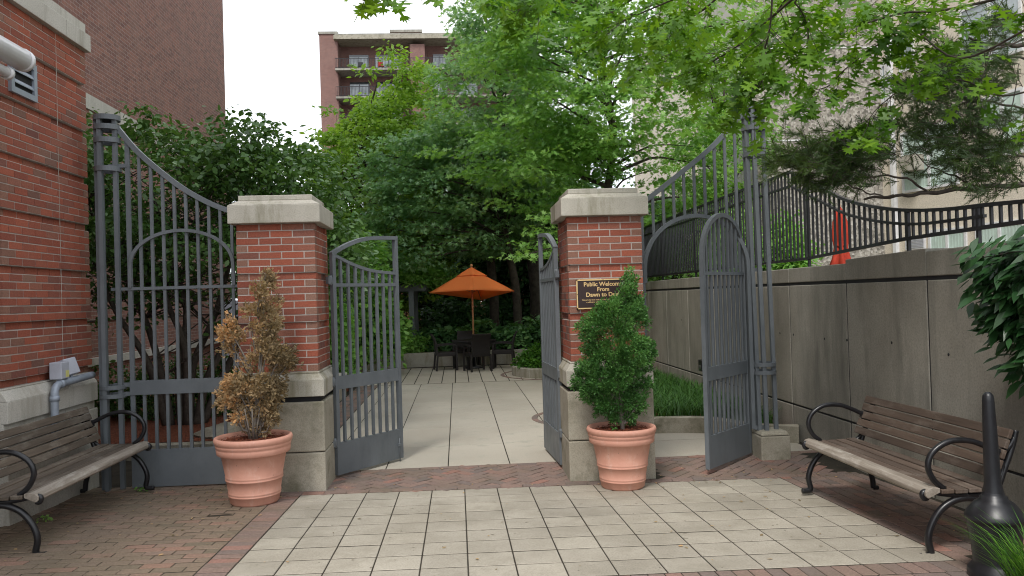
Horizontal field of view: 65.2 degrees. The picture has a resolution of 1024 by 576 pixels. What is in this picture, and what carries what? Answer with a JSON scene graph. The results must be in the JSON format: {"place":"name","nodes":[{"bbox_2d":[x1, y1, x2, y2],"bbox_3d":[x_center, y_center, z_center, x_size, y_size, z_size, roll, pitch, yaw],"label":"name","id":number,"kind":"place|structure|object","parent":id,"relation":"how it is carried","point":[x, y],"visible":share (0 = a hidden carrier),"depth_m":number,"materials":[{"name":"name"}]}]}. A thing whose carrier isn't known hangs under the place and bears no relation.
{"place":"outdoors","nodes":[
{"label":"outdoors","id":0,"kind":"place"},
{"bbox_2d":[0,484,266,575],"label":"brick pavement","id":1,"kind":"structure","parent":0,"point":[125,537],"depth_m":6.17,"materials":[{"name":"brown brick"}]},
{"bbox_2d":[36,515,52,522],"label":"weed","id":2,"kind":"object","parent":1,"relation":"on","point":[48,517],"visible":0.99,"depth_m":6.63,"materials":[{"name":"green plant"}]},
{"bbox_2d":[0,407,154,552],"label":"park bench","id":3,"kind":"object","parent":1,"relation":"on","point":[36,486],"visible":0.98,"depth_m":6.65,"materials":[{"name":"brown wood"}]},
{"bbox_2d":[93,113,126,491],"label":"gate column","id":4,"kind":"structure","parent":1,"relation":"on","point":[104,123],"depth_m":7.90,"materials":[{"name":"grey metal"}]},
{"bbox_2d":[108,127,237,487],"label":"fixed gate panel","id":5,"kind":"structure","parent":1,"relation":"on","point":[181,466],"depth_m":7.98,"materials":[{"name":"grey paint"}]},
{"bbox_2d":[211,266,303,506],"bbox_3d":[-2.312,0.859,7.207,0.846,2.127,0.686,-2,-1,-4],"label":"potted conifer","id":6,"kind":"object","parent":1,"relation":"on","point":[252,455],"visible":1,"depth_m":7.12,"materials":[{"name":"plant"}]},
{"bbox_2d":[98,388,348,443],"bbox_3d":[-5.031,2.186,13.833,3.750,0.500,8.650,-2,-1,-4],"label":"mulch bed","id":7,"kind":"object","parent":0,"point":[114,428],"visible":0.07,"depth_m":10.66,"materials":[{"name":"brown soil"}]},
{"bbox_2d":[91,351,239,421],"bbox_3d":[-5.226,1.537,12.248,4.174,1.176,1.626,-2,-1,-4],"label":"hedge","id":8,"kind":"object","parent":7,"relation":"on","point":[139,402],"visible":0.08,"depth_m":11.97,"materials":[{"name":"green plant"}]},
{"bbox_2d":[194,422,233,438],"bbox_3d":[-3.512,1.788,10.066,0.912,0.215,0.605,-1,-1,-29],"label":"boulder","id":9,"kind":"object","parent":7,"relation":"on","point":[209,431],"visible":0.25,"depth_m":9.89,"materials":[{"name":"stone"}]},
{"bbox_2d":[83,101,391,425],"bbox_3d":[-4.393,-0.302,11.231,5.393,4.463,3.760,-2,-1,-4],"label":"tree","id":10,"kind":"object","parent":7,"relation":"on","point":[264,167],"visible":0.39,"depth_m":10.64,"materials":[{"name":"green plant"}]},
{"bbox_2d":[328,259,362,374],"bbox_3d":[-4.011,0.101,16.291,2.245,4.218,2.409,-1,-1,-38],"label":"shrub","id":11,"kind":"object","parent":7,"relation":"on","point":[346,340],"visible":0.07,"depth_m":15.98,"materials":[{"name":"green plant"}]},
{"bbox_2d":[199,348,517,375],"bbox_3d":[-2.664,2.228,39.383,24.000,0.500,41.000,-2,-1,-4],"label":"mulch bed","id":12,"kind":"object","parent":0,"point":[205,367],"depth_m":18.84,"materials":[{"name":"brown soil"}]},
{"bbox_2d":[224,300,239,365],"bbox_3d":[-6.652,1.172,19.070,0.400,1.750,0.308,-2,-1,-4],"label":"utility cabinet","id":13,"kind":"object","parent":12,"relation":"on","point":[230,311],"visible":0.02,"depth_m":18.93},
{"bbox_2d":[230,210,407,310],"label":"tree","id":14,"kind":"object","parent":12,"relation":"on","point":[406,295],"depth_m":28.56,"materials":[{"name":"green plant"}]},
{"bbox_2d":[297,39,468,312],"bbox_3d":[-4.063,-2.819,24.778,5.813,9.464,6.266,-2,-1,-4],"label":"tree","id":15,"kind":"object","parent":12,"relation":"on","point":[377,115],"visible":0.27,"depth_m":23.99,"materials":[{"name":"green plant"}]},
{"bbox_2d":[391,279,428,343],"bbox_3d":[-4.130,0.853,23.061,3.400,2.070,3.100,-2,-1,-4],"label":"pergola","id":16,"kind":"object","parent":12,"relation":"on","point":[413,291],"visible":0.17,"depth_m":22.03,"materials":[{"name":"grey paint"}]},
{"bbox_2d":[373,250,462,289],"bbox_3d":[-3.511,-0.471,22.611,4.319,1.248,3.271,-2,-1,-4],"label":"vine","id":17,"kind":"object","parent":16,"relation":"on","point":[418,277],"visible":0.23,"depth_m":21.95,"materials":[{"name":"green plant"}]},
{"bbox_2d":[401,313,419,353],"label":"shrub","id":18,"kind":"object","parent":12,"relation":"on","point":[411,333],"visible":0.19,"depth_m":21.73,"materials":[{"name":"green plant"}]},
{"bbox_2d":[407,332,449,352],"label":"shrub","id":19,"kind":"object","parent":12,"relation":"on","point":[422,344],"visible":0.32,"depth_m":21.95,"materials":[{"name":"green plant"}]},
{"bbox_2d":[414,322,456,351],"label":"shrub","id":20,"kind":"object","parent":12,"relation":"on","point":[441,335],"visible":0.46,"depth_m":22.18,"materials":[{"name":"green plant"}]},
{"bbox_2d":[385,176,503,320],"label":"tree","id":21,"kind":"object","parent":12,"relation":"on","point":[428,304],"visible":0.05,"depth_m":30.16,"materials":[{"name":"green plant"}]},
{"bbox_2d":[406,295,489,331],"bbox_3d":[-2.087,1.082,25.881,3.332,1.988,2.734,-2,-1,-4],"label":"shrub","id":22,"kind":"object","parent":12,"relation":"on","point":[452,315],"visible":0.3,"depth_m":25.61,"materials":[{"name":"green plant"}]},
{"bbox_2d":[445,318,504,350],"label":"shrub","id":23,"kind":"object","parent":12,"relation":"on","point":[484,326],"visible":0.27,"depth_m":22.44,"materials":[{"name":"green plant"}]},
{"bbox_2d":[424,108,527,325],"bbox_3d":[-0.857,-2.043,25.623,4.468,7.734,4.617,-2,-1,-4],"label":"tree","id":24,"kind":"object","parent":12,"relation":"on","point":[494,300],"depth_m":25.39,"materials":[{"name":"green plant"}]},
{"bbox_2d":[345,0,627,323],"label":"tree","id":25,"kind":"object","parent":12,"relation":"on","point":[456,209],"visible":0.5,"depth_m":21.25,"materials":[{"name":"green plant"}]},
{"bbox_2d":[477,294,529,325],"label":"shrub","id":26,"kind":"object","parent":12,"relation":"on","point":[505,314],"visible":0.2,"depth_m":26.65,"materials":[{"name":"green plant"}]},
{"bbox_2d":[491,314,560,348],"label":"shrub","id":27,"kind":"object","parent":12,"relation":"on","point":[528,333],"visible":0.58,"depth_m":22.27,"materials":[{"name":"green plant"}]},
{"bbox_2d":[467,109,584,322],"bbox_3d":[0.613,-1.953,25.393,4.589,7.469,4.081,-2,-1,13],"label":"tree","id":28,"kind":"object","parent":12,"relation":"on","point":[533,271],"depth_m":25.08,"materials":[{"name":"green plant"}]},
{"bbox_2d":[444,181,616,316],"bbox_3d":[0.902,-1.723,28.719,7.838,7.059,6.178,-2,-1,-4],"label":"tree","id":29,"kind":"object","parent":12,"relation":"on","point":[502,274],"visible":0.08,"depth_m":27.76,"materials":[{"name":"green plant"}]},
{"bbox_2d":[639,189,687,280],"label":"tree","id":30,"kind":"object","parent":12,"relation":"on","point":[657,204],"visible":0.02,"depth_m":29.55,"materials":[{"name":"green plant"}]},
{"bbox_2d":[318,29,530,192],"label":"apartment building","id":31,"kind":"structure","parent":0,"point":[339,53],"depth_m":81.84,"materials":[{"name":"brick"}]},
{"bbox_2d":[349,55,368,66],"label":"window","id":32,"kind":"structure","parent":31,"relation":"in","point":[350,56],"depth_m":83.35,"materials":[{"name":"grey glass"}]},
{"bbox_2d":[350,82,369,94],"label":"window","id":33,"kind":"structure","parent":31,"relation":"in","point":[351,83],"depth_m":83.31,"materials":[{"name":"grey glass"}]},
{"bbox_2d":[376,82,399,95],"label":"window","id":34,"kind":"structure","parent":31,"relation":"in","point":[376,82],"depth_m":83.47,"materials":[{"name":"grey glass"}]},
{"bbox_2d":[375,55,401,67],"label":"window","id":35,"kind":"structure","parent":31,"relation":"in","point":[376,58],"depth_m":83.51,"materials":[{"name":"grey glass"}]},
{"bbox_2d":[433,54,445,65],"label":"window","id":36,"kind":"structure","parent":31,"relation":"in","point":[434,55],"depth_m":83.92,"materials":[{"name":"grey glass"}]},
{"bbox_2d":[459,81,477,94],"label":"window","id":37,"kind":"structure","parent":31,"relation":"in","point":[461,81],"depth_m":84.11,"materials":[{"name":"grey glass"}]},
{"bbox_2d":[223,0,654,299],"label":"sky","id":38,"kind":"structure","parent":0,"point":[272,55],"materials":[{"name":"white"}]},
{"bbox_2d":[0,364,971,575],"bbox_3d":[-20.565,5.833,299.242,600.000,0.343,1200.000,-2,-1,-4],"label":"ground","id":39,"kind":"structure","parent":0,"point":[835,465],"depth_m":6.29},
{"bbox_2d":[0,0,98,526],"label":"brick building","id":40,"kind":"structure","parent":39,"relation":"on","point":[45,305],"depth_m":7.27,"materials":[{"name":"brick"}]},
{"bbox_2d":[0,63,14,79],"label":"thin pipe","id":41,"kind":"object","parent":40,"relation":"attached to","point":[7,72],"visible":1,"depth_m":6.33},
{"bbox_2d":[0,35,35,71],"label":"exhaust pipe","id":42,"kind":"object","parent":40,"relation":"attached to","point":[16,56],"visible":1,"depth_m":6.37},
{"bbox_2d":[7,64,37,102],"bbox_3d":[-4.261,-1.825,6.960,0.050,0.330,0.420,-2,-1,-4],"label":"wall vent","id":43,"kind":"object","parent":40,"relation":"attached to","point":[23,84],"depth_m":7.00,"materials":[{"name":"grey metal"}]},
{"bbox_2d":[58,357,79,376],"bbox_3d":[-4.169,0.770,7.526,0.110,0.205,0.150,-20,1,15],"label":"electrical box","id":44,"kind":"object","parent":40,"relation":"attached to","point":[73,367],"visible":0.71,"depth_m":7.52,"materials":[{"name":"grey metal"}]},
{"bbox_2d":[49,371,95,449],"bbox_3d":[-4.118,1.137,7.525,0.082,0.633,0.791,-2,-1,-4],"label":"conduit","id":45,"kind":"object","parent":40,"relation":"attached to","point":[54,396],"visible":0.77,"depth_m":7.18,"materials":[{"name":"grey metal"}]},
{"bbox_2d":[49,361,68,379],"bbox_3d":[-4.138,0.779,7.323,0.114,0.205,0.150,-2,-1,-4],"label":"electrical box","id":46,"kind":"object","parent":45,"relation":"attached to","point":[59,370],"visible":0.93,"depth_m":7.25,"materials":[{"name":"grey metal"}]},
{"bbox_2d":[52,0,229,403],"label":"brick building","id":47,"kind":"structure","parent":39,"relation":"on","point":[166,57],"depth_m":16.51,"materials":[{"name":"brick"}]},
{"bbox_2d":[125,441,212,460],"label":"garden wall","id":48,"kind":"structure","parent":39,"relation":"on","point":[162,445],"depth_m":9.48,"materials":[{"name":"concrete"}]},
{"bbox_2d":[227,194,336,491],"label":"brick pillar","id":49,"kind":"structure","parent":39,"relation":"on","point":[285,236],"depth_m":7.66,"materials":[{"name":"brick"}]},
{"bbox_2d":[326,236,403,474],"bbox_3d":[-1.557,0.679,8.575,0.070,2.520,1.067,-2,-1,33],"label":"gate leaf","id":50,"kind":"object","parent":49,"relation":"attached to","point":[360,452],"visible":0.96,"depth_m":8.55,"materials":[{"name":"grey paint"}]},
{"bbox_2d":[339,373,346,400],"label":"garden wall","id":51,"kind":"structure","parent":39,"relation":"on","point":[340,394],"depth_m":14.64,"materials":[{"name":"concrete"}]},
{"bbox_2d":[337,227,414,369],"bbox_3d":[-3.733,0.249,19.407,2.743,3.610,2.603,-2,-1,-4],"label":"shrub","id":52,"kind":"object","parent":39,"relation":"on","point":[381,249],"visible":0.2,"depth_m":18.97,"materials":[{"name":"green plant"}]},
{"bbox_2d":[355,349,528,371],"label":"garden wall","id":53,"kind":"structure","parent":39,"relation":"on","point":[424,359],"depth_m":21.51,"materials":[{"name":"concrete"}]},
{"bbox_2d":[340,371,543,426],"bbox_3d":[0.002,1.968,14.383,6.152,0.034,11.338,-2,-1,-4],"label":"brick path edging","id":54,"kind":"object","parent":39,"relation":"on","point":[535,418],"visible":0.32,"depth_m":14.39,"materials":[{"name":"brown brick"}]},
{"bbox_2d":[457,330,477,364],"bbox_3d":[-1.219,1.617,21.453,0.565,0.928,0.637,-2,-1,-4],"label":"wicker chair","id":55,"kind":"object","parent":39,"relation":"on","point":[461,335],"visible":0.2,"depth_m":21.66,"materials":[{"name":"black wicker"}]},
{"bbox_2d":[4,458,963,569],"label":"fallen leaves","id":56,"kind":"object","parent":39,"relation":"on","point":[488,535],"visible":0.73,"depth_m":6.91,"materials":[{"name":"brown plant"}]},
{"bbox_2d":[280,450,858,496],"bbox_3d":[0.548,1.896,8.131,5.694,0.092,1.137,-2,-1,-4],"label":"brick threshold","id":57,"kind":"object","parent":39,"relation":"on","point":[446,478],"visible":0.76,"depth_m":8.04,"materials":[{"name":"brown brick"}]},
{"bbox_2d":[741,103,778,430],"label":"gate column","id":58,"kind":"structure","parent":57,"relation":"on","point":[764,364],"depth_m":8.60,"materials":[{"name":"grey metal"}]},
{"bbox_2d":[640,109,763,429],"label":"fixed gate panel","id":59,"kind":"structure","parent":58,"relation":"attached to","point":[682,171],"depth_m":8.61,"materials":[{"name":"grey paint"}]},
{"bbox_2d":[699,213,751,470],"bbox_3d":[2.236,0.521,8.355,0.068,2.602,1.067,-2,-1,40],"label":"gate leaf","id":60,"kind":"object","parent":59,"relation":"attached to","point":[728,443],"visible":0.94,"depth_m":8.26,"materials":[{"name":"grey paint"}]},
{"bbox_2d":[550,188,655,481],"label":"brick pillar","id":61,"kind":"structure","parent":39,"relation":"on","point":[599,233],"depth_m":7.88,"materials":[{"name":"brick"}]},
{"bbox_2d":[538,233,562,464],"bbox_3d":[0.438,0.622,8.839,0.070,2.520,1.072,-2,-1,-7],"label":"gate leaf","id":62,"kind":"object","parent":61,"relation":"attached to","point":[550,318],"visible":0.94,"depth_m":8.79,"materials":[{"name":"grey paint"}]},
{"bbox_2d":[576,278,628,308],"bbox_3d":[0.896,0.056,7.865,0.530,0.290,0.029,-2,-1,-4],"label":"plaque","id":63,"kind":"object","parent":61,"relation":"attached to","point":[589,292],"visible":0.5,"depth_m":7.85,"materials":[{"name":"black metal"}]},
{"bbox_2d":[194,472,1023,575],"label":"brick edging","id":64,"kind":"object","parent":39,"relation":"on","point":[238,546],"visible":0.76,"depth_m":5.91,"materials":[{"name":"brown brick"}]},
{"bbox_2d":[801,395,1018,553],"bbox_3d":[2.915,1.350,6.092,0.699,0.824,1.840,-2,-1,-4],"label":"park bench","id":65,"kind":"object","parent":64,"relation":"on","point":[926,480],"visible":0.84,"depth_m":5.88,"materials":[{"name":"brown wood"}]},
{"bbox_2d":[964,392,1023,575],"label":"ash urn","id":66,"kind":"object","parent":64,"relation":"on","point":[992,500],"visible":0.88,"depth_m":4.64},
{"bbox_2d":[751,427,790,459],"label":"concrete block","id":67,"kind":"structure","parent":39,"relation":"on","point":[772,443],"depth_m":8.47,"materials":[{"name":"concrete"}]},
{"bbox_2d":[646,241,1023,511],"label":"retaining wall","id":68,"kind":"structure","parent":39,"relation":"on","point":[892,327],"depth_m":7.80,"materials":[{"name":"concrete"}]},
{"bbox_2d":[698,359,701,370],"bbox_3d":[3.068,1.240,12.825,0.122,0.180,0.180,-2,-1,-4],"label":"wall light","id":69,"kind":"object","parent":68,"relation":"attached to","point":[700,364],"visible":0.48,"depth_m":12.83,"materials":[{"name":"black metal"}]},
{"bbox_2d":[644,171,1023,279],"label":"metal fence","id":70,"kind":"object","parent":68,"relation":"on","point":[978,216],"visible":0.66,"depth_m":9.28,"materials":[{"name":"black metal"}]},
{"bbox_2d":[951,225,1023,398],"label":"overhanging shrub","id":71,"kind":"object","parent":68,"relation":"attached to","point":[1000,318],"visible":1,"depth_m":5.17,"materials":[{"name":"green plant"}]},
{"bbox_2d":[956,507,1023,575],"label":"ornamental grass","id":72,"kind":"object","parent":39,"relation":"on","point":[1018,565],"depth_m":4.21,"materials":[{"name":"green plant"}]},
{"bbox_2d":[340,365,811,470],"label":"garden path","id":73,"kind":"structure","parent":0,"point":[475,436],"depth_m":11.57,"materials":[{"name":"beige concrete"}]},
{"bbox_2d":[430,334,457,370],"bbox_3d":[-1.740,1.620,20.349,0.637,0.928,0.565,-2,-1,-13],"label":"wicker chair","id":74,"kind":"object","parent":73,"relation":"on","point":[453,353],"visible":1,"depth_m":20.14,"materials":[{"name":"black wicker"}]},
{"bbox_2d":[429,264,513,368],"bbox_3d":[-0.945,0.720,20.746,1.592,2.690,1.790,-2,-1,41],"label":"patio umbrella","id":75,"kind":"object","parent":73,"relation":"on","point":[471,283],"visible":0.98,"depth_m":20.56,"materials":[{"name":"orange fabric"}]},
{"bbox_2d":[452,339,495,369],"bbox_3d":[-0.981,1.700,20.660,0.840,0.730,0.840,-1,-1,-33],"label":"wicker table","id":76,"kind":"object","parent":73,"relation":"on","point":[462,342],"visible":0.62,"depth_m":20.48,"materials":[{"name":"black wicker"}]},
{"bbox_2d":[463,333,492,372],"bbox_3d":[-0.842,1.586,19.765,0.565,0.928,0.637,-1,-1,-24],"label":"wicker chair","id":77,"kind":"object","parent":73,"relation":"on","point":[480,345],"visible":1,"depth_m":19.58,"materials":[{"name":"black wicker"}]},
{"bbox_2d":[492,331,517,368],"bbox_3d":[-0.166,1.575,20.509,0.637,0.928,0.565,-2,-1,5],"label":"wicker chair","id":78,"kind":"object","parent":73,"relation":"on","point":[511,351],"visible":0.93,"depth_m":20.26,"materials":[{"name":"black wicker"}]},
{"bbox_2d":[512,366,541,378],"bbox_3d":[1.273,1.893,18.607,2.560,0.260,2.560,-2,-1,-4],"label":"planter","id":79,"kind":"object","parent":73,"relation":"on","point":[526,372],"visible":0.13,"depth_m":17.73,"materials":[{"name":"concrete"}]},
{"bbox_2d":[510,336,561,368],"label":"perennial clump","id":80,"kind":"object","parent":79,"relation":"in","point":[532,358],"visible":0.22,"depth_m":18.22,"materials":[{"name":"green plant"}]},
{"bbox_2d":[654,416,798,442],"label":"kerb","id":81,"kind":"structure","parent":73,"relation":"on","point":[678,424],"depth_m":10.20,"materials":[{"name":"concrete"}]},
{"bbox_2d":[227,478,952,575],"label":"forecourt paving","id":82,"kind":"structure","parent":0,"point":[807,546],"depth_m":5.86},
{"bbox_2d":[567,264,658,490],"bbox_3d":[0.970,0.821,7.482,0.790,2.083,0.656,-1,-1,-30],"label":"potted conifer","id":83,"kind":"object","parent":82,"relation":"on","point":[619,442],"visible":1,"depth_m":7.39,"materials":[{"name":"plant"}]},
{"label":"terrace","id":84,"kind":"structure","parent":0,"visible":0},
{"bbox_2d":[632,1,697,274],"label":"beige building","id":85,"kind":"structure","parent":84,"relation":"on","point":[646,176],"depth_m":32.16,"materials":[{"name":"stone"}]},
{"bbox_2d":[344,0,1023,156],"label":"oak tree","id":86,"kind":"object","parent":84,"relation":"on","point":[760,61],"visible":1,"depth_m":6.25,"materials":[{"name":"green plant"}]},
{"bbox_2d":[647,184,721,281],"bbox_3d":[3.989,-1.145,18.119,2.755,2.438,1.985,-2,-1,-4],"label":"shrub","id":87,"kind":"object","parent":84,"relation":"on","point":[673,276],"visible":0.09,"depth_m":18.04,"materials":[{"name":"green plant"}]},
{"bbox_2d":[650,23,789,218],"bbox_3d":[5.463,-3.733,21.753,4.115,7.240,3.718,-2,-1,-4],"label":"tree","id":88,"kind":"object","parent":84,"relation":"on","point":[724,93],"visible":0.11,"depth_m":21.43,"materials":[{"name":"green plant"}]},
{"bbox_2d":[681,197,762,277],"bbox_3d":[4.027,-0.834,14.938,1.705,1.792,1.934,-2,-1,17],"label":"shrub","id":89,"kind":"object","parent":84,"relation":"on","point":[693,274],"visible":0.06,"depth_m":14.73,"materials":[{"name":"green plant"}]},
{"bbox_2d":[745,208,824,270],"bbox_3d":[4.079,-0.590,12.308,1.234,1.213,1.995,-2,-1,-4],"label":"shrub","id":90,"kind":"object","parent":84,"relation":"on","point":[790,265],"visible":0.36,"depth_m":11.80,"materials":[{"name":"green plant"}]},
{"bbox_2d":[655,0,1023,265],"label":"concrete building","id":91,"kind":"structure","parent":84,"relation":"on","point":[949,199],"depth_m":22.58,"materials":[{"name":"concrete"}]},
{"bbox_2d":[880,63,887,103],"bbox_3d":[10.524,-5.783,22.646,0.048,1.121,0.231,-2,-1,-17],"label":"window","id":92,"kind":"structure","parent":91,"relation":"in","point":[883,67],"depth_m":22.66,"materials":[{"name":"white glass"}]},
{"bbox_2d":[899,30,914,72],"bbox_3d":[10.758,-6.482,21.840,0.048,1.121,0.515,-2,-1,-17],"label":"window","id":93,"kind":"structure","parent":91,"relation":"in","point":[908,48],"depth_m":21.78,"materials":[{"name":"white glass"}]},
{"bbox_2d":[900,123,959,193],"bbox_3d":[11.037,-3.455,21.207,0.048,1.674,1.873,-2,-1,-17],"label":"window","id":94,"kind":"structure","parent":91,"relation":"in","point":[907,186],"depth_m":21.43,"materials":[{"name":"white glass"}]},
{"bbox_2d":[928,226,967,247],"bbox_3d":[11.254,-1.235,20.701,0.048,0.618,1.202,-2,-1,-17],"label":"window","id":95,"kind":"structure","parent":91,"relation":"in","point":[959,239],"depth_m":20.66,"materials":[{"name":"white glass"}]},
{"bbox_2d":[958,0,1023,63],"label":"window","id":96,"kind":"structure","parent":91,"relation":"in","point":[1017,3],"depth_m":19.30,"materials":[{"name":"white glass"}]},
{"bbox_2d":[975,218,1023,243],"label":"window","id":97,"kind":"structure","parent":91,"relation":"in","point":[1010,231],"depth_m":19.23,"materials":[{"name":"white glass"}]},
{"bbox_2d":[980,86,1023,158],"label":"window","id":98,"kind":"structure","parent":91,"relation":"in","point":[1019,99],"depth_m":18.81,"materials":[{"name":"white glass"}]},
{"bbox_2d":[829,204,850,264],"bbox_3d":[5.086,-0.757,12.390,0.411,1.080,0.401,-2,-1,-4],"label":"closed umbrella","id":99,"kind":"object","parent":84,"relation":"on","point":[841,258],"visible":0.36,"depth_m":12.30,"materials":[{"name":"red fabric"}]},
{"bbox_2d":[744,0,1023,206],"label":"conifer tree","id":100,"kind":"object","parent":84,"relation":"on","point":[840,168],"visible":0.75,"depth_m":7.14,"materials":[{"name":"green plant"}]},
{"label":"mulch bed","id":101,"kind":"structure","parent":0,"visible":0},
{"bbox_2d":[414,0,806,262],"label":"tree","id":102,"kind":"object","parent":101,"relation":"on","point":[577,147],"visible":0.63,"depth_m":16.30,"materials":[{"name":"green plant"}]},
{"bbox_2d":[651,365,780,423],"bbox_3d":[2.182,1.643,12.796,2.435,0.268,6.318,-2,-1,-4],"label":"grass bed","id":103,"kind":"object","parent":101,"relation":"on","point":[681,397],"visible":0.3,"depth_m":11.39,"materials":[{"name":"green plant"}]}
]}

